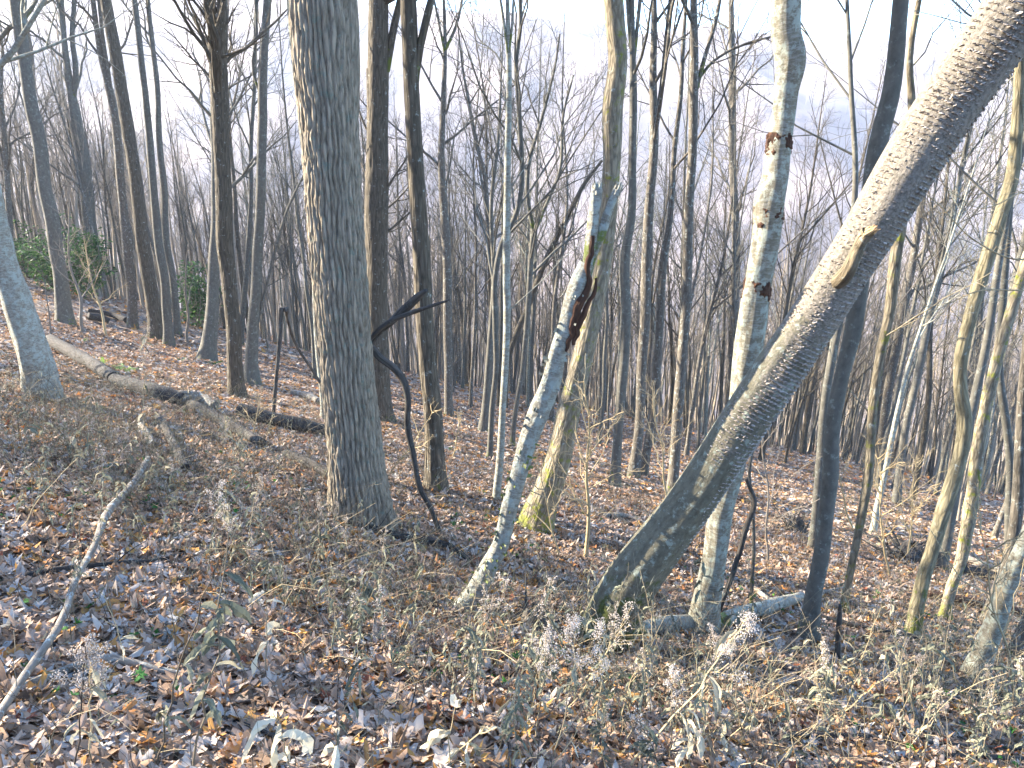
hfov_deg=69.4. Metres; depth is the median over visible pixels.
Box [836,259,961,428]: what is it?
slim tree
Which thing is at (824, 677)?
dried weed
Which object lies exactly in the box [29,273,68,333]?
sapling
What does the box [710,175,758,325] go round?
slim tree
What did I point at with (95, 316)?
fallen log
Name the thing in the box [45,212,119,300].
evergreen bush
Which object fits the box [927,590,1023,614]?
fallen log
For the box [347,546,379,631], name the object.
dried weed
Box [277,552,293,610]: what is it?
dried weed
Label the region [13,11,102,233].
slim tree
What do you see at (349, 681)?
dried weed
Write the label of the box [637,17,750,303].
slim tree
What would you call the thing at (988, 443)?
slim tree
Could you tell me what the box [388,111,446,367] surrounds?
slim tree
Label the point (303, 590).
dried weed
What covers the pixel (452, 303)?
slim tree
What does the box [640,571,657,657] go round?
dried weed
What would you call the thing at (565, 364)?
slim tree
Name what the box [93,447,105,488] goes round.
dried weed
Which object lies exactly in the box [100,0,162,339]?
tree
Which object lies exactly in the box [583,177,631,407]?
slim tree
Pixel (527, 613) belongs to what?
root mass
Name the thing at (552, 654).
dried weed
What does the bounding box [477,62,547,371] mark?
slim tree
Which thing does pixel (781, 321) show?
slim tree
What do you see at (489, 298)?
slim tree
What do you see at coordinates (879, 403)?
slim tree
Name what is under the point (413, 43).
tree
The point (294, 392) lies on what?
fallen log
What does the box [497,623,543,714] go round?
dried weed
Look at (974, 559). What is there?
fallen log
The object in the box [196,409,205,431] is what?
dried weed
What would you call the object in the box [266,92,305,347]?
slim tree
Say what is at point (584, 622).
dried weed
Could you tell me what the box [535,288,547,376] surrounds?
slim tree
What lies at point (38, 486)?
dried weed
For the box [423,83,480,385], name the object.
slim tree
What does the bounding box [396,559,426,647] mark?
dried weed
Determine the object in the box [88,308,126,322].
fallen log
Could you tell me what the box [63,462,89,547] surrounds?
dried weed
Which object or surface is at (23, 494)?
dried weed
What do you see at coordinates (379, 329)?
broken limb
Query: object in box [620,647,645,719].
dried weed
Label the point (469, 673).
dried weed
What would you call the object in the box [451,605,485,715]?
dried weed
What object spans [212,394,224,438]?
dried weed
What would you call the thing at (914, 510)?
sapling
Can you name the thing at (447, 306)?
tree
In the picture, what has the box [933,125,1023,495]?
slim tree
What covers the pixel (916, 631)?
dried weed
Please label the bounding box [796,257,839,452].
slim tree
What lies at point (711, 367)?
slim tree
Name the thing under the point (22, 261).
evergreen bush
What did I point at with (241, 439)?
dried weed
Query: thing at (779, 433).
slim tree
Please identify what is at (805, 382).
slim tree
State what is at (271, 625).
dried weed
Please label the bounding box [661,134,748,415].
slim tree
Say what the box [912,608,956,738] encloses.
dried weed
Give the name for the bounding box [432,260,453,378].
slim tree
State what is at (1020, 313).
slim tree
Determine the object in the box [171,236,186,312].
slim tree
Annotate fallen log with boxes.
[46,334,120,378]
[87,312,109,323]
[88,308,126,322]
[108,374,188,405]
[178,390,217,409]
[186,400,265,446]
[235,403,325,435]
[282,449,327,477]
[289,389,319,403]
[638,614,693,634]
[721,591,804,628]
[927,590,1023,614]
[963,566,996,580]
[968,556,998,572]
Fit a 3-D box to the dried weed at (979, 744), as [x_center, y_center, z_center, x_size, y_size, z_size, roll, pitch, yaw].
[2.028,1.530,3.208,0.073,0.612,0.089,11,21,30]
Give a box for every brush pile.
[762,502,836,536]
[833,516,989,573]
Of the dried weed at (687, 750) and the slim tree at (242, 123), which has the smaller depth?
the dried weed at (687, 750)
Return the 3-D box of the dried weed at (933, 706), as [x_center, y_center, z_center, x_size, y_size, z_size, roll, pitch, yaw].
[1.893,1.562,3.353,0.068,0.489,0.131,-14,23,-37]
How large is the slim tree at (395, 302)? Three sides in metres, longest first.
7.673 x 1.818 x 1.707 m
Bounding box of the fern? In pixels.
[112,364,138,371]
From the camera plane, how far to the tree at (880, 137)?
4.58 m
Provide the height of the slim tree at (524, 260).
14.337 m
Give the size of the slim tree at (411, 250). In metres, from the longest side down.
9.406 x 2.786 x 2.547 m
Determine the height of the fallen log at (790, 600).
0.656 m
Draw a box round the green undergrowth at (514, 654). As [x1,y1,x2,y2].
[0,450,1023,766]
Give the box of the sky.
[359,0,981,45]
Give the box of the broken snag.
[449,181,622,609]
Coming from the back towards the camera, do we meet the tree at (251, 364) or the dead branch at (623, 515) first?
the tree at (251, 364)
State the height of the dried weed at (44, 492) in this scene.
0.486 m
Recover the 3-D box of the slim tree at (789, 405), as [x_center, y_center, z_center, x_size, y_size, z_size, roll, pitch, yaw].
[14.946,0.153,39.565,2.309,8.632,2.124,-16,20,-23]
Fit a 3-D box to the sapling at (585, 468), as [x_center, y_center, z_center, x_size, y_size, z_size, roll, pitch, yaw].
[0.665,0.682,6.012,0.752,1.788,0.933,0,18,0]
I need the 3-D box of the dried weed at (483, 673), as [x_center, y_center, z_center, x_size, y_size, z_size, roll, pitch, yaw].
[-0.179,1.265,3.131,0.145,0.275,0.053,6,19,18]
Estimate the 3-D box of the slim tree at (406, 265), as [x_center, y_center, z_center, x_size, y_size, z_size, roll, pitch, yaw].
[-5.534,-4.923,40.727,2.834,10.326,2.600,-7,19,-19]
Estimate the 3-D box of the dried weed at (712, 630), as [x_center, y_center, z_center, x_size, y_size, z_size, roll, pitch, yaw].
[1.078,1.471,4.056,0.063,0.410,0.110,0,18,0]
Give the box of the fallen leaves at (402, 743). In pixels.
[0,319,1023,767]
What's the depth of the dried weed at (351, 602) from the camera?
3.71 m
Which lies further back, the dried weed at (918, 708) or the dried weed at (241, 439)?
the dried weed at (241, 439)
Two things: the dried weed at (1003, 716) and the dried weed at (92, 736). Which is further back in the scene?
the dried weed at (1003, 716)
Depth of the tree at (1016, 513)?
6.41 m
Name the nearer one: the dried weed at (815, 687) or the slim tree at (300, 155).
the dried weed at (815, 687)
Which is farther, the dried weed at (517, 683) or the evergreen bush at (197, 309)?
the evergreen bush at (197, 309)
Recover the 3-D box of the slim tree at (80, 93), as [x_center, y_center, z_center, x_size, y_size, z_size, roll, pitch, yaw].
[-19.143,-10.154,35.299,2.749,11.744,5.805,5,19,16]
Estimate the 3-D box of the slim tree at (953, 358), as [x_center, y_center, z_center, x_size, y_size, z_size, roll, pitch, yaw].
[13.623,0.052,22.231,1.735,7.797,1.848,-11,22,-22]
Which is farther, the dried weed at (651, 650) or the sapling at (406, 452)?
the sapling at (406, 452)
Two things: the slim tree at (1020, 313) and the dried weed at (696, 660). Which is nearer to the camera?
the dried weed at (696, 660)
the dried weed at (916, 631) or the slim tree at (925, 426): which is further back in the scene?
the slim tree at (925, 426)
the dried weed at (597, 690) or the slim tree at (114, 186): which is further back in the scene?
the slim tree at (114, 186)
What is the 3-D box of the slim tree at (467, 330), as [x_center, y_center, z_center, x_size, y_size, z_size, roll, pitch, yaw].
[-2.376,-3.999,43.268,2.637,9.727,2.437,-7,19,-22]
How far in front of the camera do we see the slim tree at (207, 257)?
28.52 m
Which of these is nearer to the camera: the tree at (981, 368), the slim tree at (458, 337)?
the tree at (981, 368)
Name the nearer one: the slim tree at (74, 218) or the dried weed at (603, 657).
the dried weed at (603, 657)
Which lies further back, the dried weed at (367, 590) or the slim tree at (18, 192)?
the slim tree at (18, 192)
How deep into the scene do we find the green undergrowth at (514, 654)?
3.81 m
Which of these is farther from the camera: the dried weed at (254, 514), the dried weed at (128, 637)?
the dried weed at (254, 514)
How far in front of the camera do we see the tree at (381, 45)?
12.17 m
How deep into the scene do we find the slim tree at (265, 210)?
27.41 m
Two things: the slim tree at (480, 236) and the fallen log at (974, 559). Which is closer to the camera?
the fallen log at (974, 559)
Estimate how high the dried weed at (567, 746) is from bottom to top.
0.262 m
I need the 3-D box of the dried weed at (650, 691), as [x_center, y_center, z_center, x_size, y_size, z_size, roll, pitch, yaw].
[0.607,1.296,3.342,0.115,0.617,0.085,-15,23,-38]
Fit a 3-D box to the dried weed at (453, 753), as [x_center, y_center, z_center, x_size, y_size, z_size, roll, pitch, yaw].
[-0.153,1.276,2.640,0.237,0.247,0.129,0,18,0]
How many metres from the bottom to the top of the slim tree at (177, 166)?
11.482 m
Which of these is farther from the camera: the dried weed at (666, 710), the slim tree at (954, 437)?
the slim tree at (954, 437)
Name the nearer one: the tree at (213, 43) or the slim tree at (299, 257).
the tree at (213, 43)
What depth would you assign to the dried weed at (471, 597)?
3.77 m
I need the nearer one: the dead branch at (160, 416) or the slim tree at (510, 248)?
the dead branch at (160, 416)
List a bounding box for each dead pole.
[271,307,283,412]
[283,306,320,385]
[721,477,756,609]
[748,452,755,603]
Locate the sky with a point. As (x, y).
(826, 11)
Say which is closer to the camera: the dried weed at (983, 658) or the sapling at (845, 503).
the dried weed at (983, 658)
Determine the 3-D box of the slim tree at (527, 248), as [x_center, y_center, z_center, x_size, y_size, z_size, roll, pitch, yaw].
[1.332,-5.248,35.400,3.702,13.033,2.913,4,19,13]
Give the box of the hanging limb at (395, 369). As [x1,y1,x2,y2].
[373,345,441,532]
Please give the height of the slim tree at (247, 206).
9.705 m
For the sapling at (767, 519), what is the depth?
7.32 m
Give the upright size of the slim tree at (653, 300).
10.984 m
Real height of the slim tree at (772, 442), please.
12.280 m
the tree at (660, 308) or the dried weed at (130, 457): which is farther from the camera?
the tree at (660, 308)
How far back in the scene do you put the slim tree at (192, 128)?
34.02 m
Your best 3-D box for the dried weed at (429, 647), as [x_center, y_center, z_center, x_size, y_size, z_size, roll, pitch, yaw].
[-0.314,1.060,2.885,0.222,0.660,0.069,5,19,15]
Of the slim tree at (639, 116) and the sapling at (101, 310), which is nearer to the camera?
the sapling at (101, 310)
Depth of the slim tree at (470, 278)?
40.53 m
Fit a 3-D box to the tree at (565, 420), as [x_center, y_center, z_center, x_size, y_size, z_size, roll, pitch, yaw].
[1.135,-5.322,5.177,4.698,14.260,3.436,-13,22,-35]
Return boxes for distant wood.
[0,0,1023,496]
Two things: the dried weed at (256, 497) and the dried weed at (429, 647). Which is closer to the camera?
the dried weed at (429, 647)
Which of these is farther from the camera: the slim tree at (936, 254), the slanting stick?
the slim tree at (936, 254)
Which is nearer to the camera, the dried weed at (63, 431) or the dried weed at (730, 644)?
the dried weed at (730, 644)
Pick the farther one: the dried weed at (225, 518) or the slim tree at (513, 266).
the slim tree at (513, 266)
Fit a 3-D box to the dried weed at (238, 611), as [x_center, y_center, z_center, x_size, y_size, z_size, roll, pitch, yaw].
[-0.903,0.862,2.266,0.302,0.930,0.173,0,18,0]
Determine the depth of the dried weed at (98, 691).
2.23 m
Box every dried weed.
[7,519,74,597]
[16,466,29,514]
[18,402,42,456]
[21,457,78,526]
[35,389,44,419]
[36,460,54,527]
[38,422,52,486]
[39,473,55,525]
[50,629,108,763]
[56,413,68,451]
[57,416,79,467]
[57,641,115,762]
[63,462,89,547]
[69,417,84,471]
[72,513,89,590]
[78,384,97,428]
[80,412,103,479]
[88,433,138,493]
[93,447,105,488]
[93,482,108,560]
[95,394,107,424]
[95,450,118,502]
[98,413,109,446]
[100,591,138,660]
[110,457,145,538]
[119,431,130,462]
[121,323,163,450]
[121,448,134,474]
[141,446,164,497]
[155,559,218,765]
[163,491,181,536]
[164,457,187,505]
[183,532,252,765]
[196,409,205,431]
[203,479,231,573]
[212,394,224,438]
[214,483,236,550]
[216,422,232,482]
[218,496,240,538]
[220,416,232,453]
[222,517,242,549]
[226,432,240,493]
[228,519,250,563]
[229,468,258,512]
[235,441,249,475]
[237,430,250,457]
[241,540,258,610]
[241,707,313,767]
[244,474,265,553]
[248,580,282,675]
[249,506,275,542]
[255,554,291,605]
[261,560,302,600]
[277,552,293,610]
[289,485,306,532]
[290,547,324,607]
[293,513,308,554]
[309,512,330,578]
[311,574,346,648]
[314,491,332,576]
[319,581,346,631]
[321,559,337,610]
[321,718,339,767]
[333,500,345,557]
[335,566,367,617]
[335,647,375,744]
[338,517,352,574]
[342,563,364,627]
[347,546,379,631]
[349,588,371,665]
[351,556,394,636]
[352,617,369,677]
[354,490,377,573]
[355,560,376,610]
[358,547,398,589]
[358,569,375,625]
[366,526,394,603]
[369,583,422,695]
[372,622,438,680]
[392,611,431,664]
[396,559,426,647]
[406,516,426,584]
[409,587,455,710]
[419,694,461,765]
[441,631,462,695]
[445,725,501,767]
[446,503,465,551]
[449,561,484,610]
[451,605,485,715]
[458,657,485,694]
[459,640,476,679]
[461,579,483,646]
[463,584,499,678]
[465,633,486,707]
[467,596,498,672]
[467,633,484,715]
[474,550,493,656]
[482,566,510,653]
[488,609,508,674]
[494,572,513,677]
[496,683,532,752]
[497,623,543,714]
[499,694,530,767]
[504,674,536,754]
[510,574,557,697]
[520,655,537,720]
[525,528,557,604]
[525,632,542,683]
[527,623,559,737]
[527,632,555,707]
[531,644,546,714]
[535,580,564,676]
[536,619,579,705]
[538,606,613,730]
[541,620,557,689]
[548,725,580,767]
[553,612,592,756]
[563,597,595,695]
[564,657,601,733]
[567,600,634,710]
[576,582,590,615]
[577,613,629,705]
[580,546,596,619]
[583,617,615,757]
[588,648,613,716]
[588,648,615,737]
[590,703,611,767]
[604,601,623,689]
[607,563,632,670]
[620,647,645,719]
[620,658,652,717]
[624,624,659,744]
[625,705,661,767]
[630,609,761,765]
[632,614,664,693]
[634,717,663,767]
[635,613,653,709]
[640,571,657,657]
[641,604,668,677]
[660,588,681,655]
[660,664,687,758]
[661,665,684,733]
[663,636,689,685]
[671,705,704,767]
[680,655,718,731]
[681,672,707,748]
[689,633,711,755]
[693,557,713,651]
[695,642,715,695]
[704,681,736,752]
[706,622,718,666]
[708,632,745,740]
[712,636,753,738]
[715,653,754,734]
[718,571,755,667]
[741,591,762,635]
[745,673,777,737]
[758,629,782,721]
[761,641,808,691]
[766,635,785,681]
[773,685,807,767]
[801,651,848,767]
[803,622,829,755]
[803,653,836,758]
[805,666,834,710]
[812,641,845,734]
[812,667,877,704]
[815,629,881,703]
[817,627,832,711]
[833,581,850,639]
[838,623,857,759]
[840,606,881,720]
[844,650,873,750]
[845,652,919,711]
[860,635,876,681]
[871,633,900,738]
[876,592,916,718]
[887,616,913,753]
[889,626,908,703]
[897,650,926,732]
[903,661,918,722]
[906,639,927,767]
[909,615,945,658]
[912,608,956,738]
[912,615,933,674]
[912,635,955,767]
[916,687,947,757]
[919,613,943,738]
[933,594,963,705]
[949,674,989,762]
[958,596,1003,712]
[964,714,997,767]
[965,630,1009,701]
[965,679,999,766]
[971,688,998,764]
[978,662,998,719]
[983,635,1011,702]
[990,581,1013,677]
[991,636,1023,744]
[996,653,1023,765]
[996,657,1010,726]
[1013,656,1023,745]
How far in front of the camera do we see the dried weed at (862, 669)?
3.24 m
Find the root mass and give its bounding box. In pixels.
[506,568,582,635]
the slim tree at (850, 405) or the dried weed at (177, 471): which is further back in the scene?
the slim tree at (850, 405)
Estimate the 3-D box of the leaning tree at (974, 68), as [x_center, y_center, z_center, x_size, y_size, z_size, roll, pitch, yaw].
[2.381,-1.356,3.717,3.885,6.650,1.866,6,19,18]
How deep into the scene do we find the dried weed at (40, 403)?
6.76 m
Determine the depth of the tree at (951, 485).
5.19 m
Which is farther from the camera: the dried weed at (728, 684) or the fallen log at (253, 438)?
the fallen log at (253, 438)
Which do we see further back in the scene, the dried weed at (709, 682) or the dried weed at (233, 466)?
the dried weed at (233, 466)
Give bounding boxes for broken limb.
[371,299,449,340]
[372,289,427,344]
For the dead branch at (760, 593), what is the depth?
6.10 m
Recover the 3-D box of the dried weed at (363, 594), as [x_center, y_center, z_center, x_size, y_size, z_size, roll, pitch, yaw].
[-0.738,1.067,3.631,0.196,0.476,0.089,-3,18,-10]
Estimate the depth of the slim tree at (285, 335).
38.43 m
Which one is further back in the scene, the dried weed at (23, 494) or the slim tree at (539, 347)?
the slim tree at (539, 347)
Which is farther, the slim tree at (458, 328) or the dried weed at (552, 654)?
the slim tree at (458, 328)
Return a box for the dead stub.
[834,604,841,656]
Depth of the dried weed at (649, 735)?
2.69 m
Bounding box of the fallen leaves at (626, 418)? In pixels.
[0,266,1023,512]
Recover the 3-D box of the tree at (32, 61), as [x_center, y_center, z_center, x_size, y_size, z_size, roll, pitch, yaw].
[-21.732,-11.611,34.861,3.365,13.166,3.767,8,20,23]
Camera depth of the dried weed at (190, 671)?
2.25 m
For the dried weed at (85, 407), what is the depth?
6.50 m
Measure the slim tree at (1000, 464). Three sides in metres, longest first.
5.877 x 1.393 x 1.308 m
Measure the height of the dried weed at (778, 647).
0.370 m
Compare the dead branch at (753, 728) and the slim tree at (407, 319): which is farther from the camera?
the slim tree at (407, 319)
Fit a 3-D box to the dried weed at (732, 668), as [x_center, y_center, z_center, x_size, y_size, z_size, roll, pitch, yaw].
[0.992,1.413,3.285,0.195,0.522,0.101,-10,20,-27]
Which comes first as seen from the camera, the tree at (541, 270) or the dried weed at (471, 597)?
the dried weed at (471, 597)
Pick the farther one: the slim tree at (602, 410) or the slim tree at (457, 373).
the slim tree at (457, 373)
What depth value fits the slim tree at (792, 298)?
35.53 m
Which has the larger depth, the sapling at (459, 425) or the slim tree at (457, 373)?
the slim tree at (457, 373)
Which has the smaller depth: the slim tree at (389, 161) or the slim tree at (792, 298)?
the slim tree at (389, 161)
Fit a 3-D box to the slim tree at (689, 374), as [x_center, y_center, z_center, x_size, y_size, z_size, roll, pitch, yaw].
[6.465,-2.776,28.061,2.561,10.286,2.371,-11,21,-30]
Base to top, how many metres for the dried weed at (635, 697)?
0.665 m
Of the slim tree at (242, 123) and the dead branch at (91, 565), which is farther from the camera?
the slim tree at (242, 123)
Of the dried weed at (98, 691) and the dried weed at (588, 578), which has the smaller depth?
the dried weed at (98, 691)
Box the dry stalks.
[0,348,1023,767]
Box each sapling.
[16,185,111,331]
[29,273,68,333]
[74,236,133,334]
[166,240,203,342]
[232,384,277,432]
[305,386,324,419]
[388,389,442,476]
[443,409,468,456]
[490,437,568,555]
[548,353,645,556]
[620,375,692,494]
[629,502,648,526]
[745,411,821,559]
[799,447,862,530]
[842,429,943,575]
[878,446,941,553]
[901,162,1023,330]
[930,464,1023,693]
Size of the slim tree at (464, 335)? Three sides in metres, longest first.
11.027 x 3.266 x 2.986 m
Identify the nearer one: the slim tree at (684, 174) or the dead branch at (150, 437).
the dead branch at (150, 437)
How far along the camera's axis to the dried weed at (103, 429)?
6.01 m
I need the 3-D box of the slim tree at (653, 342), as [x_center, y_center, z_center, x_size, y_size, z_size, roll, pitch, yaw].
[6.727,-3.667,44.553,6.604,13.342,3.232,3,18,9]
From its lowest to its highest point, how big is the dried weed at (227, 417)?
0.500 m
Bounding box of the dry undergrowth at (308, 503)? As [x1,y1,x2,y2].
[0,331,1023,767]
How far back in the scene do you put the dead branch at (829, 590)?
6.70 m
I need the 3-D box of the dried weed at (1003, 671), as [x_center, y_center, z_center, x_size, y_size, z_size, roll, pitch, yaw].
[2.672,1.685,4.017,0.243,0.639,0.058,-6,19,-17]
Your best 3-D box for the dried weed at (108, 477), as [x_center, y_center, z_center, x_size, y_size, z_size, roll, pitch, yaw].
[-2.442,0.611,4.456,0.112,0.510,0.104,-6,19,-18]
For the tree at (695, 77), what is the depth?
9.79 m
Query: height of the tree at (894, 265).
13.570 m
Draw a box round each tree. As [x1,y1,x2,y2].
[0,0,74,286]
[0,0,76,325]
[0,0,109,296]
[0,0,136,400]
[0,14,80,241]
[0,65,37,266]
[0,104,25,274]
[0,111,40,254]
[1,0,108,301]
[2,0,67,267]
[11,4,96,187]
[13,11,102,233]
[20,52,93,277]
[48,41,154,206]
[55,0,167,328]
[59,7,117,299]
[62,183,82,272]
[82,113,144,304]
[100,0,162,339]
[101,0,297,360]
[117,0,182,336]
[132,0,175,346]
[144,0,286,397]
[150,78,210,281]
[152,55,246,198]
[167,136,210,322]
[169,0,290,344]
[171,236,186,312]
[176,89,273,338]
[180,0,279,323]
[196,188,254,328]
[199,200,235,328]
[208,110,287,282]
[231,164,276,348]
[233,109,303,268]
[237,124,277,335]
[244,0,307,386]
[244,0,360,379]
[253,126,304,348]
[254,99,307,351]
[255,158,287,344]
[264,113,305,302]
[265,154,311,291]
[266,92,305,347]
[268,226,307,347]
[284,121,365,191]
[285,74,429,371]
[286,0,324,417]
[288,0,397,530]
[358,9,405,225]
[359,0,428,422]
[359,65,407,243]
[359,118,396,268]
[360,103,409,282]
[360,104,410,270]
[362,111,440,241]
[366,0,548,416]
[373,0,648,458]
[387,206,407,300]
[387,242,405,346]
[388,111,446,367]
[388,202,413,321]
[388,249,416,372]
[389,146,456,386]
[396,110,469,307]
[397,206,436,288]
[398,109,484,382]
[400,0,449,492]
[403,209,438,336]
[406,106,469,384]
[421,0,523,406]
[423,0,638,500]
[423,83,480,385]
[425,154,471,378]
[430,0,573,395]
[431,111,498,388]
[431,124,519,386]
[431,195,499,325]
[432,222,472,363]
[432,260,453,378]
[432,285,453,378]
[433,0,571,431]
[433,229,484,373]
[438,227,478,391]
[440,1,537,405]
[450,154,485,383]
[451,127,524,324]
[453,225,488,348]
[456,179,498,386]
[459,237,483,383]
[467,193,550,306]
[470,86,572,392]
[470,125,569,407]
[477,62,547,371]
[478,3,674,447]
[478,176,517,299]
[488,99,626,422]
[494,165,548,368]
[498,255,538,394]
[499,233,523,377]
[506,160,602,408]
[510,134,579,395]
[511,15,628,399]
[513,0,603,421]
[516,0,626,534]
[516,256,550,371]
[523,235,557,396]
[527,120,585,402]
[532,232,571,400]
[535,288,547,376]
[536,229,582,384]
[536,270,565,372]
[540,184,583,396]
[547,142,588,386]
[562,342,573,380]
[566,34,683,443]
[570,193,670,411]
[571,168,635,411]
[574,95,666,412]
[574,217,666,418]
[576,0,1023,651]
[583,161,730,443]
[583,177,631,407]
[587,312,604,413]
[588,0,836,476]
[589,311,609,408]
[593,0,667,487]
[597,224,640,441]
[601,203,641,346]
[601,318,617,411]
[602,125,647,410]
[603,198,640,319]
[615,305,639,416]
[619,141,705,442]
[620,95,702,380]
[625,128,696,421]
[626,0,721,477]
[628,287,653,422]
[632,139,695,423]
[632,280,666,412]
[633,253,711,405]
[637,0,761,456]
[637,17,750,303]
[639,135,719,350]
[661,0,873,547]
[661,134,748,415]
[661,253,699,392]
[662,19,895,454]
[664,235,716,385]
[665,172,717,427]
[666,0,816,492]
[672,196,749,438]
[673,62,772,341]
[680,150,753,450]
[687,297,712,429]
[688,0,805,635]
[689,0,773,401]
[691,226,741,437]
[693,199,769,336]
[701,184,752,430]
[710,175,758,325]
[724,262,740,406]
[726,259,780,347]
[728,251,778,362]
[739,271,781,345]
[741,234,792,326]
[751,54,907,459]
[759,165,821,443]
[764,146,913,445]
[764,150,848,349]
[768,248,811,446]
[769,176,825,446]
[769,227,815,444]
[780,240,816,441]
[783,233,875,462]
[785,392,798,420]
[789,241,826,452]
[790,43,893,453]
[793,311,883,450]
[794,0,1013,551]
[795,0,908,643]
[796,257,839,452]
[803,222,841,375]
[807,248,903,477]
[808,337,864,451]
[809,207,884,358]
[816,214,965,376]
[823,162,928,346]
[827,0,997,612]
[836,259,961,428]
[841,376,869,425]
[842,241,922,461]
[853,229,912,460]
[855,254,918,464]
[859,193,937,470]
[861,258,928,446]
[864,254,905,363]
[869,53,1013,532]
[869,255,925,447]
[873,51,1019,476]
[874,114,1023,489]
[876,139,986,431]
[884,0,1023,679]
[889,214,986,487]
[891,0,1023,502]
[892,298,960,444]
[894,175,1022,438]
[895,373,922,466]
[900,85,1023,499]
[901,162,981,469]
[904,58,1023,634]
[905,339,951,458]
[913,79,1022,493]
[915,236,1023,483]
[920,274,1019,520]
[925,379,954,475]
[928,342,970,453]
[930,321,992,452]
[932,0,1023,514]
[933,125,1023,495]
[933,281,996,479]
[935,276,999,454]
[936,0,1023,569]
[938,113,1023,393]
[938,250,1023,620]
[940,194,1023,490]
[941,293,996,425]
[942,249,1023,451]
[946,280,1010,441]
[964,310,1023,488]
[965,297,1016,483]
[979,331,1023,620]
[983,347,1016,467]
[984,240,1023,493]
[988,252,1023,377]
[990,333,1016,498]
[991,175,1023,538]
[991,198,1023,360]
[998,337,1020,493]
[1003,371,1015,496]
[1003,613,1023,661]
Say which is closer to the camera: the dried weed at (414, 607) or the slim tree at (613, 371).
the dried weed at (414, 607)
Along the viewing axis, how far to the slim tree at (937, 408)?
24.95 m
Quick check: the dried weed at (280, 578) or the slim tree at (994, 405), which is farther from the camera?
the slim tree at (994, 405)
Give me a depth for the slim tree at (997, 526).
13.45 m
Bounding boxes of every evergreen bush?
[13,216,66,280]
[15,229,82,290]
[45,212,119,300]
[170,255,222,327]
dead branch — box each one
[24,654,215,686]
[25,540,200,575]
[137,422,156,446]
[147,695,274,737]
[155,413,189,472]
[161,546,200,641]
[340,509,471,560]
[561,490,632,525]
[602,512,644,522]
[692,635,818,681]
[712,713,810,766]
[754,585,770,598]
[765,731,1023,749]
[821,614,970,644]
[822,584,861,593]
[893,753,1023,761]
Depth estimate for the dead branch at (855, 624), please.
5.71 m
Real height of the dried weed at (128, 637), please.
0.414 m
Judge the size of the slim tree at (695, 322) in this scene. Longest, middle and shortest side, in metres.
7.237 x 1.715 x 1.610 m
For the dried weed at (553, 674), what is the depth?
3.22 m
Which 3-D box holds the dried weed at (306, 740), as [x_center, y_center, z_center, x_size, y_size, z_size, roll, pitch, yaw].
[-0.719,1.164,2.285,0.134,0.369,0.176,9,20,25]
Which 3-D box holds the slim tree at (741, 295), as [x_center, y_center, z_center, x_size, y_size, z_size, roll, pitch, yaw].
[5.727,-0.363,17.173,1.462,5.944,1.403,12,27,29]
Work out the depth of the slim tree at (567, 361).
24.93 m
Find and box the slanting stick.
[0,456,151,720]
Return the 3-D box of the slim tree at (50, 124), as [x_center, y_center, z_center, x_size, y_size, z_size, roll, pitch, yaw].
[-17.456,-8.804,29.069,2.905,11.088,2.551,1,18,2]
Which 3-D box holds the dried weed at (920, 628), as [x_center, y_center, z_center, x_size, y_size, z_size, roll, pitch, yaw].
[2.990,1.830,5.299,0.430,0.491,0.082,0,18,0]
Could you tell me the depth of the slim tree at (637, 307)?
32.56 m
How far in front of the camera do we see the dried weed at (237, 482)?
5.03 m
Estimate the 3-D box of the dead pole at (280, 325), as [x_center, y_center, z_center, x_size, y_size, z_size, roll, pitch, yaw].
[-3.066,-0.214,9.641,0.328,1.610,0.067,0,18,0]
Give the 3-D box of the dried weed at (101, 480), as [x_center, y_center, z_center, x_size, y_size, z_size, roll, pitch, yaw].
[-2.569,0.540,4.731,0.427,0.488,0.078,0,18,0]
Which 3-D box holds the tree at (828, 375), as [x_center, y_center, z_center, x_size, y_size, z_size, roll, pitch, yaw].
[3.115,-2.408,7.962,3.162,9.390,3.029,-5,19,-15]
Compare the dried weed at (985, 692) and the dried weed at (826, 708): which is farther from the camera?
the dried weed at (985, 692)

